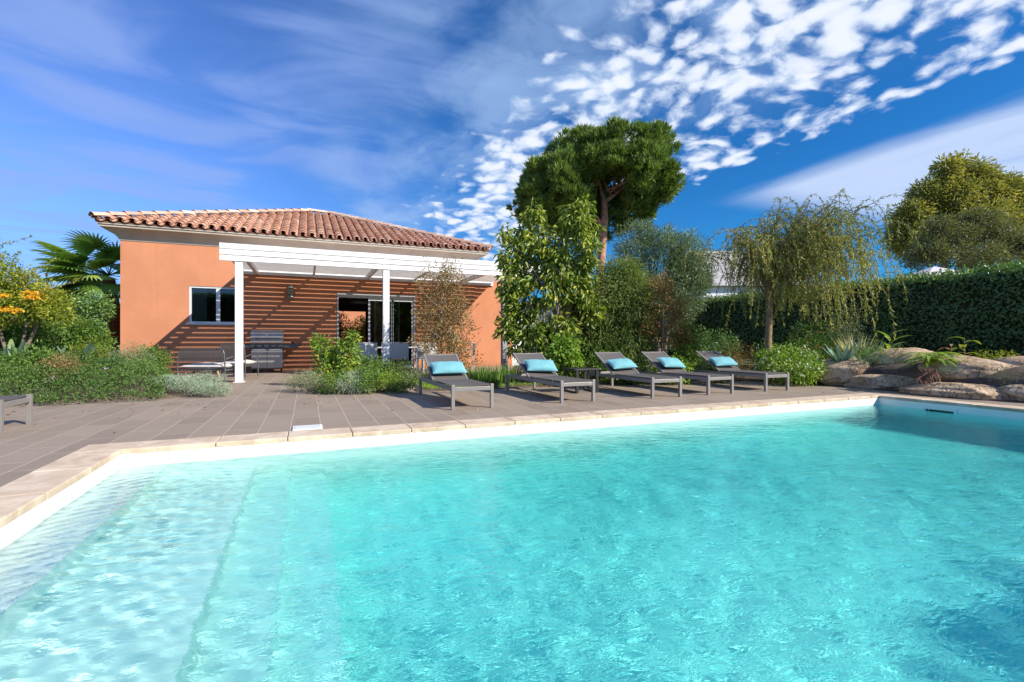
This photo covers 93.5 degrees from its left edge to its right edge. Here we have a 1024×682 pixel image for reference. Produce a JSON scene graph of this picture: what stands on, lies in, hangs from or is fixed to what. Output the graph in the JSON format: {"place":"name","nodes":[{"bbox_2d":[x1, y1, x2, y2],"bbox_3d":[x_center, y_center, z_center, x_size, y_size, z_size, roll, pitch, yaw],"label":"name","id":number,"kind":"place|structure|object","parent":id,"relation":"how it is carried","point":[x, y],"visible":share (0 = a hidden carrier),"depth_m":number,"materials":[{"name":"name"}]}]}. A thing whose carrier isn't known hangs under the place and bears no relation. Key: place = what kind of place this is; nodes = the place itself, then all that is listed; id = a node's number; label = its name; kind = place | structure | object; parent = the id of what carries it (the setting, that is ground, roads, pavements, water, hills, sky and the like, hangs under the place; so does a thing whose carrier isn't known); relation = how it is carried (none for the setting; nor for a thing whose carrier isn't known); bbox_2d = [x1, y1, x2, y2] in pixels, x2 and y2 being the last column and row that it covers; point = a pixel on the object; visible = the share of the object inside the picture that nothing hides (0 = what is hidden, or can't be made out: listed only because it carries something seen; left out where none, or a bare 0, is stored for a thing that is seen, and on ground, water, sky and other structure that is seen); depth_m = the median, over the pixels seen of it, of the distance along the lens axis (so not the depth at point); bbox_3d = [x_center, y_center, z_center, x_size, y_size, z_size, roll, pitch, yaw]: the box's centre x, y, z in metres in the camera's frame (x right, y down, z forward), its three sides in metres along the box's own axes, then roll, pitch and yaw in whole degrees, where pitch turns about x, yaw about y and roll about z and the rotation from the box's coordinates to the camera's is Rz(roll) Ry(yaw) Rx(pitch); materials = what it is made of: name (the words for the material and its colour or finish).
{"place":"outdoors","nodes":[
{"label":"outdoors","id":0,"kind":"place"},
{"bbox_2d":[0,370,230,403],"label":"garden bed","id":1,"kind":"object","parent":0,"point":[176,394],"visible":0.05,"depth_m":7.76,"materials":[{"name":"green plant"}]},
{"bbox_2d":[0,339,27,374],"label":"strelitzia","id":2,"kind":"object","parent":1,"relation":"on","point":[20,348],"visible":0.31,"depth_m":8.52,"materials":[{"name":"green plant"}]},
{"bbox_2d":[0,339,62,381],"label":"shrub","id":3,"kind":"object","parent":1,"relation":"on","point":[26,353],"visible":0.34,"depth_m":8.22,"materials":[{"name":"green plant"}]},
{"bbox_2d":[0,247,79,350],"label":"yellow green shrub","id":4,"kind":"object","parent":1,"relation":"on","point":[49,310],"visible":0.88,"depth_m":9.53,"materials":[{"name":"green plant"}]},
{"bbox_2d":[0,235,80,292],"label":"leafy shoot","id":5,"kind":"object","parent":4,"relation":"attached to","point":[40,266],"visible":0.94,"depth_m":9.53,"materials":[{"name":"green plant"}]},
{"bbox_2d":[0,312,119,354],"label":"green bush","id":6,"kind":"object","parent":1,"relation":"on","point":[74,331],"visible":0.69,"depth_m":10.39,"materials":[{"name":"green plant"}]},
{"bbox_2d":[0,283,119,326],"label":"dark bush","id":7,"kind":"object","parent":1,"relation":"on","point":[95,307],"visible":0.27,"depth_m":13.19,"materials":[{"name":"green plant"}]},
{"bbox_2d":[33,349,87,384],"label":"shrub","id":8,"kind":"object","parent":1,"relation":"on","point":[63,364],"visible":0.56,"depth_m":7.84,"materials":[{"name":"green plant"}]},
{"bbox_2d":[0,345,173,404],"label":"ground cover","id":9,"kind":"object","parent":1,"relation":"on","point":[118,369],"visible":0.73,"depth_m":7.52,"materials":[{"name":"green plant"}]},
{"bbox_2d":[61,336,113,368],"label":"shrub","id":10,"kind":"object","parent":1,"relation":"on","point":[79,348],"visible":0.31,"depth_m":9.39,"materials":[{"name":"green plant"}]},
{"bbox_2d":[102,340,157,374],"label":"shrub","id":11,"kind":"object","parent":1,"relation":"on","point":[127,355],"visible":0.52,"depth_m":9.57,"materials":[{"name":"green plant"}]},
{"bbox_2d":[125,342,176,370],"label":"shrub","id":12,"kind":"object","parent":1,"relation":"on","point":[158,354],"visible":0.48,"depth_m":11.48,"materials":[{"name":"green plant"}]},
{"bbox_2d":[150,372,193,389],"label":"silver shrub","id":13,"kind":"object","parent":1,"relation":"on","point":[168,377],"visible":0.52,"depth_m":8.07,"materials":[{"name":"green plant"}]},
{"bbox_2d":[158,375,210,393],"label":"silver shrub","id":14,"kind":"object","parent":1,"relation":"on","point":[185,382],"visible":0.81,"depth_m":7.93,"materials":[{"name":"green plant"}]},
{"bbox_2d":[183,367,226,387],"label":"silver shrub","id":15,"kind":"object","parent":1,"relation":"on","point":[211,376],"visible":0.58,"depth_m":8.61,"materials":[{"name":"green plant"}]},
{"bbox_2d":[88,208,492,372],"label":"house","id":16,"kind":"structure","parent":0,"point":[177,284],"depth_m":14.78,"materials":[{"name":"orange paint"}]},
{"bbox_2d":[186,286,234,324],"bbox_3d":[-8.792,-1.032,14.239,1.410,1.135,0.230,0,0,-23],"label":"window","id":17,"kind":"structure","parent":16,"relation":"in","point":[197,297],"depth_m":14.17,"materials":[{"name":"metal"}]},
{"bbox_2d":[337,293,414,368],"bbox_3d":[-4.514,-0.320,16.087,2.530,2.480,0.180,0,0,-23],"label":"sliding door","id":18,"kind":"structure","parent":16,"relation":"in","point":[371,297],"depth_m":16.21,"materials":[{"name":"grey metal"}]},
{"bbox_2d":[339,311,364,356],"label":"garden wall","id":19,"kind":"structure","parent":0,"point":[352,315],"depth_m":29.50,"materials":[{"name":"orange paint"}]},
{"bbox_2d":[307,375,404,394],"bbox_3d":[-3.112,0.974,10.060,2.350,0.369,3.450,0,0,-23],"label":"garden bed","id":20,"kind":"object","parent":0,"point":[322,392],"visible":0.1,"depth_m":8.59,"materials":[{"name":"green plant"}]},
{"bbox_2d":[294,368,327,392],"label":"shrub","id":21,"kind":"object","parent":20,"relation":"on","point":[313,377],"visible":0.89,"depth_m":8.41,"materials":[{"name":"green plant"}]},
{"bbox_2d":[309,369,348,394],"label":"shrub","id":22,"kind":"object","parent":20,"relation":"on","point":[330,382],"visible":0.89,"depth_m":8.29,"materials":[{"name":"green plant"}]},
{"bbox_2d":[307,327,363,382],"bbox_3d":[-3.488,0.302,9.567,1.074,1.188,1.010,0,0,-23],"label":"citrus shrub","id":23,"kind":"object","parent":20,"relation":"on","point":[333,357],"visible":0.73,"depth_m":9.54,"materials":[{"name":"green plant"}]},
{"bbox_2d":[346,354,387,377],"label":"shrub","id":24,"kind":"object","parent":20,"relation":"on","point":[377,364],"visible":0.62,"depth_m":10.34,"materials":[{"name":"green plant"}]},
{"bbox_2d":[379,358,417,378],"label":"shrub","id":25,"kind":"object","parent":20,"relation":"on","point":[396,367],"visible":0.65,"depth_m":10.52,"materials":[{"name":"green plant"}]},
{"bbox_2d":[101,345,780,433],"bbox_3d":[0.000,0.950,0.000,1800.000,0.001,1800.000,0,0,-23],"label":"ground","id":26,"kind":"structure","parent":0,"point":[670,356],"depth_m":22.30,"materials":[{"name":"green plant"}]},
{"bbox_2d":[29,230,119,352],"bbox_3d":[-12.625,-1.038,15.021,3.523,4.123,3.492,0,0,-23],"label":"fan palm","id":27,"kind":"object","parent":26,"relation":"on","point":[71,265],"visible":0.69,"depth_m":14.14,"materials":[{"name":"green plant"}]},
{"bbox_2d":[187,381,232,396],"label":"silver shrub","id":28,"kind":"object","parent":26,"relation":"on","point":[214,390],"visible":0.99,"depth_m":7.85,"materials":[{"name":"green plant"}]},
{"bbox_2d":[279,368,318,391],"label":"shrub","id":29,"kind":"object","parent":26,"relation":"on","point":[292,379],"visible":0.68,"depth_m":8.69,"materials":[{"name":"green plant"}]},
{"bbox_2d":[339,311,354,346],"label":"courtyard shrub","id":30,"kind":"object","parent":26,"relation":"on","point":[341,328],"visible":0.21,"depth_m":26.70,"materials":[{"name":"brown plant"}]},
{"bbox_2d":[334,369,371,394],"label":"shrub","id":31,"kind":"object","parent":26,"relation":"on","point":[350,385],"visible":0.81,"depth_m":8.25,"materials":[{"name":"green plant"}]},
{"bbox_2d":[347,314,364,341],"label":"courtyard shrub","id":32,"kind":"object","parent":26,"relation":"on","point":[362,330],"visible":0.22,"depth_m":27.14,"materials":[{"name":"green plant"}]},
{"bbox_2d":[348,364,383,393],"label":"shrub","id":33,"kind":"object","parent":26,"relation":"on","point":[368,383],"visible":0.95,"depth_m":8.34,"materials":[{"name":"green plant"}]},
{"bbox_2d":[370,368,403,392],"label":"shrub","id":34,"kind":"object","parent":26,"relation":"on","point":[388,382],"visible":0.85,"depth_m":8.49,"materials":[{"name":"green plant"}]},
{"bbox_2d":[387,372,418,393],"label":"shrub","id":35,"kind":"object","parent":26,"relation":"on","point":[404,385],"visible":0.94,"depth_m":8.59,"materials":[{"name":"green plant"}]},
{"bbox_2d":[475,278,512,365],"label":"wall","id":36,"kind":"structure","parent":26,"relation":"on","point":[487,309],"depth_m":17.57,"materials":[{"name":"orange paint"}]},
{"bbox_2d":[505,115,686,301],"bbox_3d":[4.673,-5.971,28.187,10.487,14.066,6.598,0,0,8],"label":"stone pine","id":37,"kind":"object","parent":26,"relation":"on","point":[643,168],"visible":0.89,"depth_m":26.42,"materials":[{"name":"green plant"}]},
{"bbox_2d":[604,356,654,385],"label":"leafy shrub","id":38,"kind":"object","parent":26,"relation":"on","point":[642,368],"visible":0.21,"depth_m":10.06,"materials":[{"name":"green plant"}]},
{"bbox_2d":[608,217,719,352],"bbox_3d":[5.331,-1.736,17.330,3.847,5.431,3.156,0,0,-23],"label":"olive tree","id":39,"kind":"object","parent":26,"relation":"on","point":[694,274],"visible":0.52,"depth_m":16.87,"materials":[{"name":"green plant"}]},
{"bbox_2d":[646,351,696,385],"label":"leafy shrub","id":40,"kind":"object","parent":26,"relation":"on","point":[689,369],"visible":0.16,"depth_m":10.15,"materials":[{"name":"green plant"}]},
{"bbox_2d":[695,355,739,383],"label":"shrub","id":41,"kind":"object","parent":26,"relation":"on","point":[711,368],"visible":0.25,"depth_m":10.52,"materials":[{"name":"green plant"}]},
{"bbox_2d":[413,359,1023,391],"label":"garden bed","id":42,"kind":"object","parent":26,"relation":"on","point":[909,370],"visible":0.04,"depth_m":8.92,"materials":[{"name":"green plant"}]},
{"bbox_2d":[398,365,430,381],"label":"shrub","id":43,"kind":"object","parent":42,"relation":"on","point":[419,372],"visible":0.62,"depth_m":10.54,"materials":[{"name":"green plant"}]},
{"bbox_2d":[407,251,482,370],"bbox_3d":[-1.518,-0.486,10.640,1.504,2.880,1.444,0,0,29],"label":"bronze shrub","id":44,"kind":"object","parent":42,"relation":"on","point":[453,337],"visible":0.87,"depth_m":10.63,"materials":[{"name":"brown plant"}]},
{"bbox_2d":[475,364,493,382],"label":"iris clump","id":45,"kind":"object","parent":42,"relation":"on","point":[485,377],"visible":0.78,"depth_m":9.11,"materials":[{"name":"green plant"}]},
{"bbox_2d":[485,366,503,385],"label":"iris clump","id":46,"kind":"object","parent":42,"relation":"on","point":[496,378],"visible":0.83,"depth_m":9.32,"materials":[{"name":"green plant"}]},
{"bbox_2d":[492,194,608,380],"bbox_3d":[0.885,-1.127,10.751,2.533,4.176,1.599,0,0,15],"label":"broadleaf tree","id":47,"kind":"object","parent":42,"relation":"on","point":[569,281],"visible":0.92,"depth_m":10.48,"materials":[{"name":"green plant"}]},
{"bbox_2d":[542,331,585,386],"bbox_3d":[1.043,0.366,9.748,0.967,1.169,0.954,0,0,-23],"label":"ivy leaved shrub","id":48,"kind":"object","parent":42,"relation":"on","point":[560,354],"visible":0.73,"depth_m":9.58,"materials":[{"name":"green plant"}]},
{"bbox_2d":[577,336,630,379],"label":"dark shrub","id":49,"kind":"object","parent":42,"relation":"on","point":[591,359],"visible":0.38,"depth_m":10.65,"materials":[{"name":"green plant"}]},
{"bbox_2d":[556,248,665,366],"bbox_3d":[2.251,-0.596,11.139,2.559,3.100,1.842,0,0,12],"label":"feathery shrub","id":50,"kind":"object","parent":42,"relation":"on","point":[622,289],"visible":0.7,"depth_m":10.83,"materials":[{"name":"green plant"}]},
{"bbox_2d":[632,267,698,354],"bbox_3d":[3.428,-0.370,10.946,1.501,2.646,1.014,0,0,6],"label":"crape myrtle","id":51,"kind":"object","parent":42,"relation":"on","point":[676,313],"visible":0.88,"depth_m":10.83,"materials":[{"name":"green plant"}]},
{"bbox_2d":[670,319,704,381],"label":"green shrub","id":52,"kind":"object","parent":42,"relation":"on","point":[691,351],"visible":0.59,"depth_m":10.90,"materials":[{"name":"green plant"}]},
{"bbox_2d":[670,323,743,367],"bbox_3d":[5.955,0.196,14.541,2.093,1.495,2.237,0,0,43],"label":"dark shrub","id":53,"kind":"object","parent":42,"relation":"on","point":[721,348],"visible":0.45,"depth_m":14.35,"materials":[{"name":"green plant"}]},
{"bbox_2d":[715,339,756,377],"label":"russet shrub","id":54,"kind":"object","parent":42,"relation":"on","point":[739,360],"visible":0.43,"depth_m":11.33,"materials":[{"name":"brown plant"}]},
{"bbox_2d":[742,337,786,380],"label":"white flowering shrub","id":55,"kind":"object","parent":42,"relation":"on","point":[752,355],"visible":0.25,"depth_m":10.86,"materials":[{"name":"green plant"}]},
{"bbox_2d":[752,337,829,386],"bbox_3d":[5.871,0.457,10.156,1.412,1.066,1.519,0,0,32],"label":"white flowering shrub","id":56,"kind":"object","parent":42,"relation":"on","point":[794,364],"visible":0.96,"depth_m":9.95,"materials":[{"name":"green plant"}]},
{"bbox_2d":[782,314,851,359],"bbox_3d":[7.518,-0.035,11.807,2.137,1.425,1.299,0,0,-23],"label":"coral flowering shrub","id":57,"kind":"object","parent":42,"relation":"on","point":[817,344],"visible":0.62,"depth_m":11.70,"materials":[{"name":"green plant"}]},
{"bbox_2d":[638,255,1023,360],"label":"hedge","id":58,"kind":"object","parent":42,"relation":"on","point":[983,307],"visible":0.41,"depth_m":11.83,"materials":[{"name":"green plant"}]},
{"bbox_2d":[808,358,870,385],"bbox_3d":[6.917,0.694,9.946,1.316,0.699,0.989,0,0,13],"label":"boulder","id":59,"kind":"object","parent":42,"relation":"on","point":[840,373],"visible":0.4,"depth_m":9.70,"materials":[{"name":"stone"}]},
{"bbox_2d":[823,343,859,361],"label":"agave","id":60,"kind":"object","parent":42,"relation":"on","point":[848,355],"visible":0.82,"depth_m":9.81,"materials":[{"name":"green plant"}]},
{"bbox_2d":[824,304,870,352],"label":"twiggy shrub","id":61,"kind":"object","parent":42,"relation":"on","point":[844,329],"visible":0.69,"depth_m":11.53,"materials":[{"name":"green plant"}]},
{"bbox_2d":[831,333,879,358],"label":"ornamental grass","id":62,"kind":"object","parent":42,"relation":"on","point":[856,347],"depth_m":10.39,"materials":[{"name":"plant"}]},
{"bbox_2d":[841,374,918,390],"bbox_3d":[7.212,0.833,9.136,0.810,0.420,1.705,3,-2,-37],"label":"boulder","id":63,"kind":"object","parent":42,"relation":"on","point":[881,382],"visible":0.44,"depth_m":9.01,"materials":[{"name":"stone"}]},
{"bbox_2d":[854,343,913,364],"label":"trailing shrub","id":64,"kind":"object","parent":42,"relation":"on","point":[879,354],"visible":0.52,"depth_m":9.48,"materials":[{"name":"green plant"}]},
{"bbox_2d":[862,347,938,363],"bbox_3d":[7.695,0.495,9.547,0.898,0.716,1.381,-1,-3,-35],"label":"boulder","id":65,"kind":"object","parent":42,"relation":"on","point":[914,350],"visible":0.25,"depth_m":9.32,"materials":[{"name":"stone"}]},
{"bbox_2d":[908,369,940,386],"bbox_3d":[7.137,0.657,8.221,0.511,0.363,0.602,0,0,-23],"label":"root tangle","id":66,"kind":"object","parent":42,"relation":"hanging from","point":[929,372],"visible":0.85,"depth_m":8.21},
{"bbox_2d":[896,352,967,366],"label":"fern","id":67,"kind":"object","parent":42,"relation":"on","point":[930,357],"visible":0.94,"depth_m":8.37,"materials":[{"name":"green plant"}]},
{"bbox_2d":[898,382,1016,401],"bbox_3d":[7.355,0.855,7.944,0.764,0.335,1.567,4,-2,-31],"label":"boulder","id":68,"kind":"object","parent":42,"relation":"on","point":[967,391],"visible":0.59,"depth_m":7.71,"materials":[{"name":"stone"}]},
{"bbox_2d":[917,355,1018,380],"bbox_3d":[7.902,0.601,8.305,1.055,0.686,1.452,1,4,-27],"label":"boulder","id":69,"kind":"object","parent":42,"relation":"on","point":[971,367],"visible":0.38,"depth_m":8.06,"materials":[{"name":"stone"}]},
{"bbox_2d":[994,356,1023,364],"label":"boulder","id":70,"kind":"object","parent":42,"relation":"on","point":[1015,360],"visible":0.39,"depth_m":8.29,"materials":[{"name":"stone"}]},
{"bbox_2d":[996,384,1023,402],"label":"boulder","id":71,"kind":"object","parent":42,"relation":"on","point":[1015,392],"visible":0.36,"depth_m":7.28,"materials":[{"name":"stone"}]},
{"bbox_2d":[684,187,929,383],"bbox_3d":[6.159,-1.030,10.293,4.738,4.007,3.580,0,0,-23],"label":"weeping tree","id":72,"kind":"object","parent":26,"relation":"on","point":[788,262],"visible":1,"depth_m":9.87,"materials":[{"name":"green plant"}]},
{"bbox_2d":[880,148,1023,270],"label":"gum tree","id":73,"kind":"object","parent":26,"relation":"on","point":[972,180],"visible":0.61,"depth_m":26.43,"materials":[{"name":"green plant"}]},
{"bbox_2d":[896,202,1023,271],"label":"acacia tree","id":74,"kind":"object","parent":26,"relation":"on","point":[938,247],"visible":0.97,"depth_m":21.68,"materials":[{"name":"green plant"}]},
{"bbox_2d":[0,405,1023,681],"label":"water","id":75,"kind":"structure","parent":0,"point":[876,543],"depth_m":2.32,"materials":[{"name":"teal liquid"}]},
{"bbox_2d":[0,366,1023,486],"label":"terrace","id":76,"kind":"structure","parent":0,"point":[42,440],"depth_m":6.56,"materials":[{"name":"tile"}]},
{"bbox_2d":[0,394,32,432],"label":"sun lounger","id":77,"kind":"object","parent":76,"relation":"on","point":[9,401],"visible":1,"depth_m":5.17,"materials":[{"name":"grey metal"}]},
{"bbox_2d":[177,349,234,383],"bbox_3d":[-6.694,0.544,10.695,1.046,0.753,0.690,0,0,0],"label":"love seat","id":78,"kind":"object","parent":76,"relation":"on","point":[194,354],"visible":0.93,"depth_m":10.36,"materials":[{"name":"grey metal"}]},
{"bbox_2d":[219,343,258,377],"bbox_3d":[-7.049,0.484,12.442,0.666,0.873,0.650,0,0,0],"label":"armchair","id":79,"kind":"object","parent":76,"relation":"on","point":[226,346],"visible":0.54,"depth_m":12.13,"materials":[{"name":"grey metal"}]},
{"bbox_2d":[234,329,300,372],"bbox_3d":[-7.152,0.292,14.168,1.752,1.256,0.565,0,0,-23],"label":"barbecue","id":80,"kind":"object","parent":76,"relation":"on","point":[267,346],"visible":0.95,"depth_m":13.97,"materials":[{"name":"grey metal"}]},
{"bbox_2d":[251,349,266,367],"bbox_3d":[-7.285,0.500,13.865,0.400,0.560,0.055,0,0,-23],"label":"door","id":81,"kind":"structure","parent":80,"relation":"in","point":[262,353],"depth_m":13.88,"materials":[{"name":"metal"}]},
{"bbox_2d":[267,349,282,367],"bbox_3d":[-6.908,0.500,14.026,0.400,0.560,0.055,0,0,-23],"label":"door","id":82,"kind":"structure","parent":80,"relation":"in","point":[274,356],"depth_m":14.02,"materials":[{"name":"metal"}]},
{"bbox_2d":[292,424,322,430],"bbox_3d":[-2.153,0.910,5.072,0.290,0.015,0.260,0,0,-23],"label":"skimmer lid","id":83,"kind":"object","parent":76,"relation":"on","point":[307,427],"visible":0.96,"depth_m":5.02,"materials":[{"name":"white paint"}]},
{"bbox_2d":[354,343,377,374],"bbox_3d":[-3.882,0.480,12.775,0.560,0.880,0.550,0,0,-23],"label":"dining chair","id":84,"kind":"object","parent":76,"relation":"on","point":[368,349],"visible":0.41,"depth_m":12.55,"materials":[{"name":"grey metal"}]},
{"bbox_2d":[219,242,539,382],"bbox_3d":[-3.554,-0.623,14.075,8.020,3.085,4.305,0,0,-23],"label":"pergola","id":85,"kind":"object","parent":76,"relation":"on","point":[385,269],"visible":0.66,"depth_m":12.01,"materials":[{"name":"white paint"}]},
{"bbox_2d":[389,342,408,372],"bbox_3d":[-3.127,0.480,13.096,0.560,0.880,0.550,0,0,-23],"label":"dining chair","id":86,"kind":"object","parent":76,"relation":"on","point":[398,351],"visible":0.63,"depth_m":12.86,"materials":[{"name":"grey metal"}]},
{"bbox_2d":[419,353,493,409],"bbox_3d":[-0.926,0.566,7.463,0.600,0.708,2.040,0,0,-23],"label":"sun lounger","id":87,"kind":"object","parent":76,"relation":"on","point":[453,380],"visible":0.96,"depth_m":7.40,"materials":[{"name":"grey fabric"}]},
{"bbox_2d":[429,361,467,373],"bbox_3d":[-1.018,0.423,7.678,0.570,0.135,0.300,0,33,-25],"label":"cushion","id":88,"kind":"object","parent":87,"relation":"on","point":[448,367],"visible":1,"depth_m":7.61,"materials":[{"name":"teal fabric"}]},
{"bbox_2d":[506,352,594,402],"bbox_3d":[0.580,0.566,8.142,0.600,0.708,2.040,0,0,-24],"label":"sun lounger","id":89,"kind":"object","parent":76,"relation":"on","point":[540,377],"visible":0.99,"depth_m":8.16,"materials":[{"name":"grey metal"}]},
{"bbox_2d":[523,359,557,371],"bbox_3d":[0.498,0.423,8.356,0.570,0.133,0.300,2,35,-18],"label":"cushion","id":90,"kind":"object","parent":89,"relation":"on","point":[540,365],"visible":1,"depth_m":8.29,"materials":[{"name":"teal fabric"}]},
{"bbox_2d":[563,367,599,393],"bbox_3d":[1.246,0.705,8.692,0.500,0.430,0.460,0,0,-23],"label":"side table","id":91,"kind":"object","parent":76,"relation":"on","point":[578,369],"visible":0.93,"depth_m":8.58,"materials":[{"name":"grey metal"}]},
{"bbox_2d":[587,352,681,397],"bbox_3d":[2.145,0.566,8.762,0.600,0.708,2.040,0,0,-22],"label":"sun lounger","id":92,"kind":"object","parent":76,"relation":"on","point":[626,374],"visible":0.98,"depth_m":8.79,"materials":[{"name":"grey metal"}]},
{"bbox_2d":[605,358,636,368],"bbox_3d":[2.046,0.423,8.983,0.570,0.133,0.300,-2,31,-27],"label":"cushion","id":93,"kind":"object","parent":92,"relation":"on","point":[623,363],"visible":1,"depth_m":8.91,"materials":[{"name":"teal fabric"}]},
{"bbox_2d":[632,351,733,394],"bbox_3d":[3.200,0.566,9.245,0.600,0.708,2.040,0,0,-24],"label":"sun lounger","id":94,"kind":"object","parent":76,"relation":"on","point":[651,357],"visible":0.84,"depth_m":9.20,"materials":[{"name":"grey metal"}]},
{"bbox_2d":[657,357,685,367],"bbox_3d":[3.134,0.423,9.467,0.570,0.134,0.300,3,33,-28],"label":"cushion","id":95,"kind":"object","parent":94,"relation":"on","point":[669,362],"visible":1,"depth_m":9.38,"materials":[{"name":"teal fabric"}]},
{"bbox_2d":[686,351,788,391],"bbox_3d":[4.518,0.566,9.816,0.600,0.708,2.040,0,0,-22],"label":"sun lounger","id":96,"kind":"object","parent":76,"relation":"on","point":[733,370],"visible":0.68,"depth_m":9.75,"materials":[{"name":"grey metal"}]},
{"bbox_2d":[708,356,737,365],"bbox_3d":[4.396,0.423,10.025,0.570,0.134,0.300,-1,32,-19],"label":"cushion","id":97,"kind":"object","parent":96,"relation":"on","point":[723,361],"visible":1,"depth_m":9.95,"materials":[{"name":"teal fabric"}]},
{"bbox_2d":[411,371,618,388],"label":"lawn","id":98,"kind":"structure","parent":0,"point":[435,387],"depth_m":9.64,"materials":[{"name":"green plant"}]},
{"bbox_2d":[121,398,1023,467],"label":"pool basin","id":99,"kind":"object","parent":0,"point":[167,457],"visible":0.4,"depth_m":5.32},
{"bbox_2d":[0,455,120,548],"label":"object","id":100,"kind":"structure","parent":99,"relation":"on","point":[15,529],"depth_m":2.96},
{"bbox_2d":[0,393,1023,527],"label":"pool coping","id":101,"kind":"object","parent":99,"relation":"on","point":[22,495],"visible":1,"depth_m":4.63,"materials":[{"name":"stone"}]},
{"bbox_2d":[666,251,813,300],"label":"neighbour house","id":102,"kind":"structure","parent":0,"point":[722,287],"depth_m":27.00,"materials":[{"name":"white paint"}]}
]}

